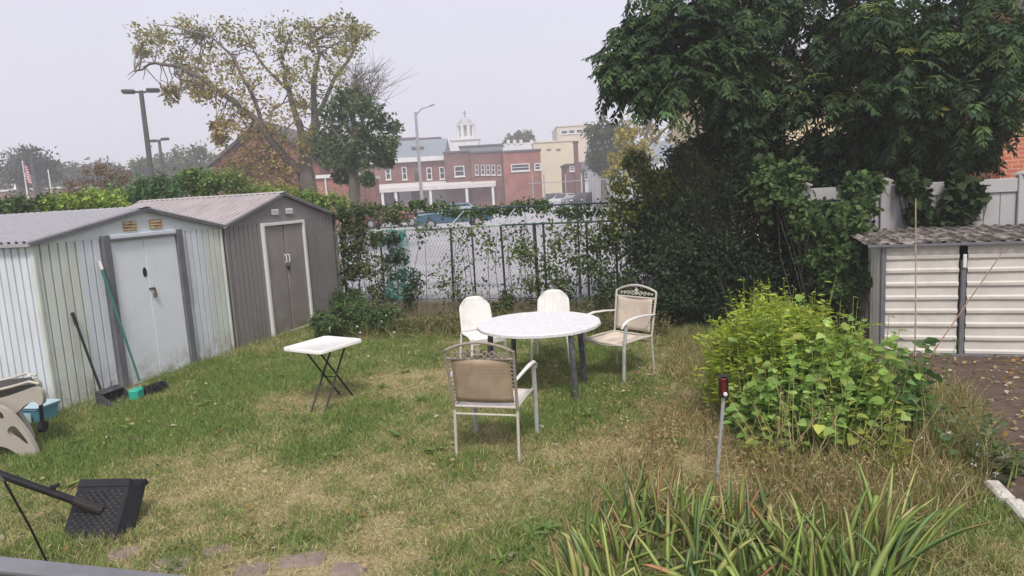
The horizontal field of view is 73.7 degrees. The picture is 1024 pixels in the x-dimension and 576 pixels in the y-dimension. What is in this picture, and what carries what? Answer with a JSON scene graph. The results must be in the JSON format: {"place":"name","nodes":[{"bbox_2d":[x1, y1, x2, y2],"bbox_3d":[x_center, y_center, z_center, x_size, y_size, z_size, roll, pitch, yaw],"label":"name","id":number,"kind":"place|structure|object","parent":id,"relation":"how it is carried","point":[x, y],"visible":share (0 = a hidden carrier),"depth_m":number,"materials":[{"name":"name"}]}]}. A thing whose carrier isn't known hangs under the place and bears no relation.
{"place":"outdoors","nodes":[
{"label":"outdoors","id":0,"kind":"place"},
{"bbox_2d":[206,120,346,194],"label":"brick house","id":1,"kind":"structure","parent":0,"point":[318,169],"depth_m":45.11,"materials":[{"name":"red brick"}]},
{"bbox_2d":[315,173,379,230],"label":"brick building","id":2,"kind":"structure","parent":0,"point":[326,183],"depth_m":43.52,"materials":[{"name":"red brick"}]},
{"bbox_2d":[449,110,480,150],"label":"church tower","id":3,"kind":"structure","parent":0,"point":[465,130],"depth_m":145.31,"materials":[{"name":"white paint"}]},
{"bbox_2d":[458,144,503,169],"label":"grey building","id":4,"kind":"structure","parent":0,"point":[485,147],"depth_m":105.97,"materials":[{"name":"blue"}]},
{"bbox_2d":[0,0,982,205],"label":"sky","id":5,"kind":"structure","parent":0,"point":[512,66],"materials":[{"name":"white"}]},
{"bbox_2d":[0,315,1023,575],"bbox_3d":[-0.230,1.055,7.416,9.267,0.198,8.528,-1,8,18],"label":"grass","id":6,"kind":"structure","parent":0,"point":[252,389],"depth_m":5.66,"materials":[{"name":"green plant"}]},
{"bbox_2d":[0,372,47,456],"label":"garden lounger","id":7,"kind":"object","parent":6,"relation":"on","point":[17,395],"visible":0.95,"depth_m":6.17,"materials":[{"name":"beige plastic"}]},
{"bbox_2d":[0,475,47,560],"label":"metal rod","id":8,"kind":"object","parent":6,"relation":"on","point":[22,514],"visible":0.85,"depth_m":3.82,"materials":[{"name":"metal"}]},
{"bbox_2d":[21,399,59,423],"bbox_3d":[-5.006,1.311,7.178,0.360,0.215,0.311,-2,8,12],"label":"storage tub","id":9,"kind":"object","parent":6,"relation":"on","point":[30,411],"visible":0.55,"depth_m":7.10,"materials":[{"name":"blue plastic"}]},
{"bbox_2d":[0,470,148,540],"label":"umbrella base","id":10,"kind":"object","parent":6,"relation":"on","point":[111,506],"visible":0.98,"depth_m":4.63,"materials":[{"name":"black plastic"}]},
{"bbox_2d":[0,556,183,575],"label":"deck railing","id":11,"kind":"object","parent":6,"relation":"on","point":[10,566],"visible":1,"depth_m":1.36,"materials":[{"name":"grey metal"}]},
{"bbox_2d":[70,312,128,406],"bbox_3d":[-4.623,0.777,7.710,0.476,1.066,0.300,-1,8,18],"label":"dustpan","id":12,"kind":"object","parent":6,"relation":"on","point":[102,396],"visible":0.91,"depth_m":7.70,"materials":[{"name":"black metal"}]},
{"bbox_2d":[0,206,234,411],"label":"garden shed","id":13,"kind":"structure","parent":6,"relation":"on","point":[166,273],"depth_m":8.15,"materials":[{"name":"metal"}]},
{"bbox_2d":[110,238,159,385],"bbox_3d":[-4.666,0.292,8.452,0.028,1.780,0.503,-1,8,18],"label":"door","id":14,"kind":"structure","parent":13,"relation":"in","point":[128,256],"depth_m":8.45,"materials":[{"name":"white metal"}]},
{"bbox_2d":[142,235,189,373],"bbox_3d":[-4.495,0.217,8.924,0.072,1.780,0.533,-1,8,18],"label":"door","id":15,"kind":"structure","parent":13,"relation":"in","point":[160,252],"depth_m":8.91,"materials":[{"name":"metal"}]},
{"bbox_2d":[106,546,140,560],"bbox_3d":[-2.439,1.689,4.300,0.200,0.050,0.128,-5,8,-13],"label":"paving brick","id":16,"kind":"object","parent":6,"relation":"on","point":[123,551],"visible":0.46,"depth_m":4.29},
{"bbox_2d":[98,260,169,400],"bbox_3d":[-4.474,0.469,7.965,0.603,1.603,0.555,-1,8,18],"label":"push broom","id":17,"kind":"object","parent":6,"relation":"on","point":[135,392],"visible":0.98,"depth_m":7.96,"materials":[{"name":"green paint"}]},
{"bbox_2d":[146,558,193,573],"bbox_3d":[-2.061,1.693,4.119,0.235,0.050,0.157,-3,8,4],"label":"paving brick","id":18,"kind":"object","parent":6,"relation":"on","point":[166,562],"visible":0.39,"depth_m":4.11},
{"bbox_2d":[128,191,341,348],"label":"garden shed","id":19,"kind":"structure","parent":6,"relation":"on","point":[281,252],"depth_m":11.15,"materials":[{"name":"grey metal"}]},
{"bbox_2d":[265,225,292,333],"bbox_3d":[-3.803,-0.135,11.142,0.066,1.755,0.498,-1,8,18],"label":"door","id":20,"kind":"structure","parent":19,"relation":"in","point":[277,262],"depth_m":11.16,"materials":[{"name":"metal"}]},
{"bbox_2d":[282,223,310,328],"bbox_3d":[-3.649,-0.210,11.620,0.072,1.755,0.548,-1,8,18],"label":"door","id":21,"kind":"structure","parent":19,"relation":"in","point":[292,233],"depth_m":11.62,"materials":[{"name":"grey metal"}]},
{"bbox_2d":[232,563,270,575],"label":"paving brick","id":22,"kind":"object","parent":6,"relation":"on","point":[257,567],"visible":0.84,"depth_m":4.01,"materials":[{"name":"stone"}]},
{"bbox_2d":[278,550,325,568],"bbox_3d":[-1.257,1.651,4.102,0.274,0.050,0.145,-5,8,-10],"label":"paving brick","id":23,"kind":"object","parent":6,"relation":"on","point":[302,559],"visible":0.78,"depth_m":4.08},
{"bbox_2d":[284,336,361,412],"bbox_3d":[-1.984,0.910,7.270,0.574,0.663,0.633,2,9,31],"label":"folding table","id":24,"kind":"object","parent":6,"relation":"on","point":[322,345],"visible":0.99,"depth_m":7.17,"materials":[{"name":"white plastic"}]},
{"bbox_2d":[329,562,368,575],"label":"paving brick","id":25,"kind":"object","parent":6,"relation":"on","point":[349,567],"visible":0.83,"depth_m":3.95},
{"bbox_2d":[307,286,407,338],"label":"flowering shrub","id":26,"kind":"object","parent":6,"relation":"on","point":[329,324],"visible":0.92,"depth_m":10.71,"materials":[{"name":"green plant"}]},
{"bbox_2d":[391,303,460,337],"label":"wall weeds","id":27,"kind":"object","parent":6,"relation":"on","point":[441,325],"depth_m":10.59,"materials":[{"name":"green plant"}]},
{"bbox_2d":[56,329,839,565],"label":"weed rosettes","id":28,"kind":"object","parent":6,"relation":"on","point":[526,526],"visible":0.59,"depth_m":5.39,"materials":[{"name":"green plant"}]},
{"bbox_2d":[459,296,508,357],"bbox_3d":[-0.371,0.559,8.372,0.495,0.863,0.566,-6,9,-21],"label":"plastic chair","id":29,"kind":"object","parent":6,"relation":"on","point":[474,311],"visible":0.66,"depth_m":8.51,"materials":[{"name":"plastic"}]},
{"bbox_2d":[443,341,538,460],"bbox_3d":[-0.158,0.856,5.689,0.649,0.993,0.682,-1,8,16],"label":"sling chair","id":30,"kind":"object","parent":6,"relation":"on","point":[483,382],"visible":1,"depth_m":5.42,"materials":[{"name":"beige metal"}]},
{"bbox_2d":[1,317,989,575],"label":"clover","id":31,"kind":"object","parent":6,"relation":"on","point":[325,459],"visible":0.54,"depth_m":6.09,"materials":[{"name":"green plant"}]},
{"bbox_2d":[0,320,1023,572],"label":"fallen leaves","id":32,"kind":"object","parent":6,"relation":"on","point":[346,510],"visible":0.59,"depth_m":6.14,"materials":[{"name":"brown plant"}]},
{"bbox_2d":[477,311,600,400],"bbox_3d":[0.306,0.725,7.417,1.338,0.724,1.336,-1,8,18],"label":"patio table","id":33,"kind":"object","parent":6,"relation":"on","point":[536,325],"visible":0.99,"depth_m":7.20,"materials":[{"name":"white plastic"}]},
{"bbox_2d":[531,289,572,363],"bbox_3d":[0.503,0.484,8.559,0.495,0.863,0.566,-2,8,12],"label":"plastic chair","id":34,"kind":"object","parent":6,"relation":"on","point":[553,300],"visible":0.33,"depth_m":8.75,"materials":[{"name":"plastic"}]},
{"bbox_2d":[500,513,615,575],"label":"iris plant","id":35,"kind":"object","parent":6,"relation":"on","point":[584,560],"visible":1,"depth_m":3.52,"materials":[{"name":"plant"}]},
{"bbox_2d":[583,284,656,383],"bbox_3d":[1.229,0.490,7.747,0.682,0.993,0.649,-10,11,-42],"label":"sling chair","id":36,"kind":"object","parent":6,"relation":"on","point":[633,312],"visible":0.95,"depth_m":7.81,"materials":[{"name":"beige metal"}]},
{"bbox_2d":[561,488,684,572],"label":"iris plant","id":37,"kind":"object","parent":6,"relation":"on","point":[617,545],"visible":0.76,"depth_m":3.91,"materials":[{"name":"plant"}]},
{"bbox_2d":[580,294,680,336],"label":"wall weeds","id":38,"kind":"object","parent":6,"relation":"on","point":[664,324],"depth_m":9.71,"materials":[{"name":"green plant"}]},
{"bbox_2d":[597,455,716,533],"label":"iris plant","id":39,"kind":"object","parent":6,"relation":"on","point":[640,488],"visible":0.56,"depth_m":4.29,"materials":[{"name":"plant"}]},
{"bbox_2d":[339,305,1022,575],"bbox_3d":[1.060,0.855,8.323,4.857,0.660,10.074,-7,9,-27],"label":"tall dry grass","id":40,"kind":"structure","parent":6,"relation":"on","point":[953,401],"depth_m":4.85,"materials":[{"name":"brown plant"}]},
{"bbox_2d":[632,468,761,560],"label":"iris plant","id":41,"kind":"object","parent":6,"relation":"on","point":[680,509],"visible":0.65,"depth_m":4.02,"materials":[{"name":"plant"}]},
{"bbox_2d":[610,489,804,575],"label":"iris plant","id":42,"kind":"object","parent":6,"relation":"on","point":[723,555],"visible":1,"depth_m":3.54,"materials":[{"name":"plant"}]},
{"bbox_2d":[607,142,823,333],"bbox_3d":[3.349,-0.858,10.087,3.689,2.788,1.734,-4,8,-3],"label":"feathery shrub","id":43,"kind":"object","parent":6,"relation":"on","point":[706,166],"visible":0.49,"depth_m":10.06,"materials":[{"name":"green plant"}]},
{"bbox_2d":[715,374,728,480],"bbox_3d":[1.481,0.994,4.822,0.103,0.778,0.080,-1,8,18],"label":"garden stake","id":44,"kind":"object","parent":6,"relation":"on","point":[723,386],"visible":0.99,"depth_m":4.79,"materials":[{"name":"grey plastic"}]},
{"bbox_2d":[680,471,803,566],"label":"iris plant","id":45,"kind":"object","parent":6,"relation":"on","point":[738,508],"visible":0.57,"depth_m":3.96,"materials":[{"name":"plant"}]},
{"bbox_2d":[742,412,815,462],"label":"weed clump","id":46,"kind":"object","parent":6,"relation":"on","point":[752,441],"visible":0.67,"depth_m":5.11,"materials":[{"name":"green plant"}]},
{"bbox_2d":[683,269,891,419],"bbox_3d":[2.436,0.471,6.127,1.743,1.348,1.681,-1,8,18],"label":"goldenrod bush","id":47,"kind":"object","parent":6,"relation":"on","point":[719,360],"visible":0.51,"depth_m":5.88,"materials":[{"name":"green plant"}]},
{"bbox_2d":[715,490,900,575],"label":"iris plant","id":48,"kind":"object","parent":6,"relation":"on","point":[776,538],"visible":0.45,"depth_m":3.66,"materials":[{"name":"plant"}]},
{"bbox_2d":[737,150,888,305],"bbox_3d":[4.091,-0.642,9.322,1.695,2.488,1.234,5,11,44],"label":"climbing vine","id":49,"kind":"object","parent":6,"relation":"on","point":[766,188],"visible":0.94,"depth_m":9.06,"materials":[{"name":"green plant"}]},
{"bbox_2d":[699,294,940,480],"bbox_3d":[2.357,0.695,5.376,1.656,1.166,1.733,-1,8,18],"label":"broadleaf bush","id":50,"kind":"object","parent":6,"relation":"on","point":[851,402],"visible":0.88,"depth_m":5.29,"materials":[{"name":"green plant"}]},
{"bbox_2d":[728,491,968,575],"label":"iris plant","id":51,"kind":"object","parent":6,"relation":"on","point":[880,566],"visible":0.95,"depth_m":3.44,"materials":[{"name":"plant"}]},
{"bbox_2d":[830,241,872,339],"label":"climbing vine","id":52,"kind":"object","parent":6,"relation":"on","point":[853,255],"visible":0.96,"depth_m":8.49,"materials":[{"name":"green plant"}]},
{"bbox_2d":[840,409,917,469],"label":"weed clump","id":53,"kind":"object","parent":6,"relation":"on","point":[904,450],"visible":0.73,"depth_m":4.91,"materials":[{"name":"green plant"}]},
{"bbox_2d":[799,170,1023,320],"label":"vinyl fence","id":54,"kind":"object","parent":6,"relation":"on","point":[1005,205],"visible":0.23,"depth_m":9.02,"materials":[{"name":"plastic"}]},
{"bbox_2d":[893,160,942,227],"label":"hanging ivy","id":55,"kind":"object","parent":54,"relation":"hanging from","point":[910,187],"visible":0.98,"depth_m":9.04,"materials":[{"name":"green plant"}]},
{"bbox_2d":[930,166,992,227],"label":"hanging ivy","id":56,"kind":"object","parent":54,"relation":"hanging from","point":[958,183],"visible":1,"depth_m":8.88,"materials":[{"name":"green plant"}]},
{"bbox_2d":[876,329,961,440],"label":"broadleaf bush","id":57,"kind":"object","parent":6,"relation":"on","point":[916,396],"visible":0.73,"depth_m":5.34,"materials":[{"name":"green plant"}]},
{"bbox_2d":[842,457,1011,575],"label":"iris plant","id":58,"kind":"object","parent":6,"relation":"on","point":[906,526],"visible":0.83,"depth_m":3.58,"materials":[{"name":"plant"}]},
{"bbox_2d":[850,224,1023,356],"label":"bin shed","id":59,"kind":"structure","parent":6,"relation":"on","point":[954,265],"depth_m":7.71,"materials":[{"name":"grey metal"}]},
{"bbox_2d":[884,246,959,352],"bbox_3d":[4.655,0.137,7.768,0.727,1.239,0.035,-1,8,18],"label":"door","id":60,"kind":"structure","parent":59,"relation":"in","point":[937,267],"depth_m":7.76,"materials":[{"name":"metal"}]},
{"bbox_2d":[964,244,1023,354],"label":"door","id":61,"kind":"structure","parent":59,"relation":"in","point":[994,318],"depth_m":7.55,"materials":[{"name":"metal"}]},
{"bbox_2d":[983,480,1023,522],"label":"path edging","id":62,"kind":"object","parent":6,"relation":"on","point":[998,488],"visible":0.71,"depth_m":4.30,"materials":[{"name":"concrete"}]},
{"bbox_2d":[532,139,575,196],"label":"yellow building","id":63,"kind":"structure","parent":0,"point":[556,155],"depth_m":110.26,"materials":[{"name":"paint"}]},
{"bbox_2d":[337,204,794,300],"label":"parking lot","id":64,"kind":"structure","parent":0,"point":[432,252],"depth_m":20.46,"materials":[{"name":"grey asphalt"}]},
{"bbox_2d":[0,143,64,198],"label":"tree","id":65,"kind":"object","parent":64,"relation":"on","point":[43,164],"visible":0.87,"depth_m":69.63,"materials":[{"name":"green plant"}]},
{"bbox_2d":[0,183,100,202],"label":"brick building","id":66,"kind":"structure","parent":64,"relation":"on","point":[3,193],"depth_m":86.71,"materials":[{"name":"red brick"}]},
{"bbox_2d":[49,159,103,186],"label":"tree","id":67,"kind":"object","parent":64,"relation":"on","point":[71,170],"visible":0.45,"depth_m":94.61,"materials":[{"name":"green plant"}]},
{"bbox_2d":[33,183,130,211],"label":"hedge bush","id":68,"kind":"object","parent":64,"relation":"on","point":[95,198],"visible":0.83,"depth_m":13.93,"materials":[{"name":"green plant"}]},
{"bbox_2d":[61,158,139,196],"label":"reddish shrub","id":69,"kind":"object","parent":64,"relation":"on","point":[97,171],"visible":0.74,"depth_m":18.94,"materials":[{"name":"brown plant"}]},
{"bbox_2d":[121,88,159,186],"bbox_3d":[-17.194,-5.570,32.515,1.657,7.663,0.543,-5,8,-13],"label":"parking lamp","id":70,"kind":"object","parent":64,"relation":"on","point":[145,130],"visible":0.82,"depth_m":32.14,"materials":[{"name":"metal"}]},
{"bbox_2d":[107,167,186,205],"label":"hedge bush","id":71,"kind":"object","parent":64,"relation":"on","point":[141,189],"visible":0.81,"depth_m":15.36,"materials":[{"name":"green plant"}]},
{"bbox_2d":[126,140,215,194],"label":"tree","id":72,"kind":"object","parent":64,"relation":"on","point":[180,161],"visible":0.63,"depth_m":83.93,"materials":[{"name":"green plant"}]},
{"bbox_2d":[167,162,251,197],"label":"hedge bush","id":73,"kind":"object","parent":64,"relation":"on","point":[201,183],"visible":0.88,"depth_m":15.85,"materials":[{"name":"green plant"}]},
{"bbox_2d":[123,1,380,201],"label":"street tree","id":74,"kind":"object","parent":64,"relation":"on","point":[302,168],"visible":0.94,"depth_m":27.62,"materials":[{"name":"green plant"}]},
{"bbox_2d":[220,177,351,267],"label":"hedge bush","id":75,"kind":"object","parent":64,"relation":"on","point":[323,201],"visible":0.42,"depth_m":16.37,"materials":[{"name":"green plant"}]},
{"bbox_2d":[301,46,419,253],"bbox_3d":[-5.424,-5.035,25.160,4.534,7.543,4.414,-1,8,18],"label":"street tree","id":76,"kind":"object","parent":64,"relation":"on","point":[353,157],"visible":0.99,"depth_m":24.15,"materials":[{"name":"green plant"}]},
{"bbox_2d":[341,137,495,210],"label":"row building","id":77,"kind":"structure","parent":64,"relation":"on","point":[399,181],"depth_m":90.64,"materials":[{"name":"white brick"}]},
{"bbox_2d":[414,104,434,210],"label":"street lamp","id":78,"kind":"object","parent":64,"relation":"on","point":[418,175],"visible":0.92,"depth_m":52.42,"materials":[{"name":"metal"}]},
{"bbox_2d":[413,202,491,229],"bbox_3d":[-3.462,-4.199,39.657,4.430,1.458,1.841,-5,8,-10],"label":"parked car","id":79,"kind":"object","parent":64,"relation":"on","point":[433,220],"visible":0.53,"depth_m":38.73,"materials":[{"name":"blue paint"}]},
{"bbox_2d":[443,150,472,203],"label":"brick building","id":80,"kind":"structure","parent":64,"relation":"on","point":[457,166],"depth_m":89.19,"materials":[{"name":"red brick"}]},
{"bbox_2d":[469,150,505,207],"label":"brick building","id":81,"kind":"structure","parent":64,"relation":"on","point":[486,165],"depth_m":88.78,"materials":[{"name":"red brick"}]},
{"bbox_2d":[501,129,535,146],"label":"tree","id":82,"kind":"object","parent":64,"relation":"on","point":[525,136],"visible":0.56,"depth_m":124.12,"materials":[{"name":"green plant"}]},
{"bbox_2d":[502,149,542,205],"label":"brick building","id":83,"kind":"structure","parent":64,"relation":"on","point":[520,167],"depth_m":87.84,"materials":[{"name":"red brick"}]},
{"bbox_2d":[560,141,580,194],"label":"brick building","id":84,"kind":"structure","parent":64,"relation":"on","point":[572,171],"depth_m":80.95,"materials":[{"name":"red brick"}]},
{"bbox_2d":[528,170,635,213],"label":"lot fence","id":85,"kind":"object","parent":64,"relation":"on","point":[583,180],"visible":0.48,"depth_m":57.34,"materials":[{"name":"metal"}]},
{"bbox_2d":[579,110,637,206],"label":"street tree","id":86,"kind":"object","parent":64,"relation":"on","point":[600,146],"visible":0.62,"depth_m":65.23,"materials":[{"name":"green plant"}]},
{"bbox_2d":[584,141,672,205],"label":"white house","id":87,"kind":"structure","parent":64,"relation":"on","point":[657,150],"depth_m":70.16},
{"bbox_2d":[599,107,672,198],"bbox_3d":[7.455,-7.878,40.464,5.349,7.443,4.919,-5,8,-12],"label":"street tree","id":88,"kind":"object","parent":64,"relation":"on","point":[624,135],"visible":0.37,"depth_m":39.83,"materials":[{"name":"green plant"}]},
{"bbox_2d":[597,147,687,294],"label":"yellowing shrub","id":89,"kind":"object","parent":64,"relation":"on","point":[627,163],"visible":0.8,"depth_m":10.68,"materials":[{"name":"green plant"}]},
{"bbox_2d":[552,124,593,161],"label":"tall building","id":90,"kind":"structure","parent":0,"point":[568,132],"depth_m":132.31,"materials":[{"name":"white paint"}]},
{"bbox_2d":[673,49,840,235],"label":"tan house","id":91,"kind":"structure","parent":0,"point":[675,131],"depth_m":22.62,"materials":[{"name":"beige"}]},
{"bbox_2d":[846,328,1023,500],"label":"soil path","id":92,"kind":"structure","parent":0,"point":[1011,409],"depth_m":6.58,"materials":[{"name":"soil"}]},
{"bbox_2d":[907,393,1022,479],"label":"weed clump","id":93,"kind":"object","parent":92,"relation":"on","point":[947,439],"visible":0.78,"depth_m":4.93,"materials":[{"name":"green plant"}]},
{"bbox_2d":[919,412,1023,487],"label":"weed clump","id":94,"kind":"object","parent":92,"relation":"on","point":[1014,470],"visible":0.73,"depth_m":4.71,"materials":[{"name":"green plant"}]},
{"bbox_2d":[885,0,1023,183],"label":"brick house","id":95,"kind":"structure","parent":0,"point":[1014,165],"depth_m":17.33,"materials":[{"name":"orange brick"}]},
{"label":"ground","id":96,"kind":"structure","parent":0,"visible":0},
{"bbox_2d":[0,192,58,213],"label":"hedge bush","id":97,"kind":"object","parent":96,"relation":"on","point":[15,206],"visible":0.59,"depth_m":13.45,"materials":[{"name":"green plant"}]},
{"bbox_2d":[290,298,782,317],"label":"wall","id":98,"kind":"structure","parent":96,"relation":"on","point":[432,304],"depth_m":12.04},
{"bbox_2d":[336,202,753,300],"bbox_3d":[0.364,-0.545,11.942,7.285,1.775,0.824,-1,8,18],"label":"chain link fence","id":99,"kind":"object","parent":98,"relation":"on","point":[502,250],"visible":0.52,"depth_m":11.85,"materials":[{"name":"metal"}]},
{"bbox_2d":[329,195,410,305],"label":"fence vine","id":100,"kind":"object","parent":99,"relation":"attached to","point":[342,215],"visible":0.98,"depth_m":12.36,"materials":[{"name":"green plant"}]},
{"bbox_2d":[378,229,425,316],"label":"fence vine","id":101,"kind":"object","parent":99,"relation":"attached to","point":[396,258],"visible":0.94,"depth_m":12.16,"materials":[{"name":"green plant"}]},
{"bbox_2d":[396,214,532,314],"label":"fence vine","id":102,"kind":"object","parent":99,"relation":"attached to","point":[439,286],"visible":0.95,"depth_m":11.82,"materials":[{"name":"green plant"}]},
{"bbox_2d":[335,194,639,295],"bbox_3d":[-0.584,-0.863,12.969,6.210,1.909,0.774,-1,8,18],"label":"creeper","id":103,"kind":"object","parent":99,"relation":"attached to","point":[506,212],"visible":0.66,"depth_m":12.80,"materials":[{"name":"green plant"}]},
{"bbox_2d":[488,210,605,315],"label":"fence vine","id":104,"kind":"object","parent":99,"relation":"attached to","point":[525,253],"visible":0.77,"depth_m":11.31,"materials":[{"name":"green plant"}]},
{"bbox_2d":[566,213,651,314],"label":"fence vine","id":105,"kind":"object","parent":99,"relation":"attached to","point":[629,274],"visible":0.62,"depth_m":11.02,"materials":[{"name":"green plant"}]},
{"bbox_2d":[609,109,775,328],"bbox_3d":[2.703,-1.131,10.524,2.332,3.418,2.364,-3,8,2],"label":"evergreen bush","id":106,"kind":"object","parent":96,"relation":"on","point":[673,285],"visible":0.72,"depth_m":10.15,"materials":[{"name":"green plant"}]},
{"bbox_2d":[581,0,907,255],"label":"pinnate tree","id":107,"kind":"object","parent":96,"relation":"on","point":[718,59],"visible":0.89,"depth_m":9.74,"materials":[{"name":"green plant"}]},
{"bbox_2d":[683,104,838,328],"bbox_3d":[3.794,-1.157,10.241,2.426,3.461,3.038,1,9,30],"label":"evergreen bush","id":108,"kind":"object","parent":96,"relation":"on","point":[760,245],"visible":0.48,"depth_m":9.82,"materials":[{"name":"green plant"}]},
{"bbox_2d":[791,129,890,332],"bbox_3d":[4.556,-0.945,9.886,1.539,3.008,2.836,3,10,39],"label":"evergreen bush","id":109,"kind":"object","parent":96,"relation":"on","point":[844,164],"visible":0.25,"depth_m":9.67,"materials":[{"name":"green plant"}]},
{"bbox_2d":[778,0,1023,183],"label":"pinnate tree","id":110,"kind":"object","parent":96,"relation":"on","point":[943,107],"visible":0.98,"depth_m":8.93,"materials":[{"name":"green plant"}]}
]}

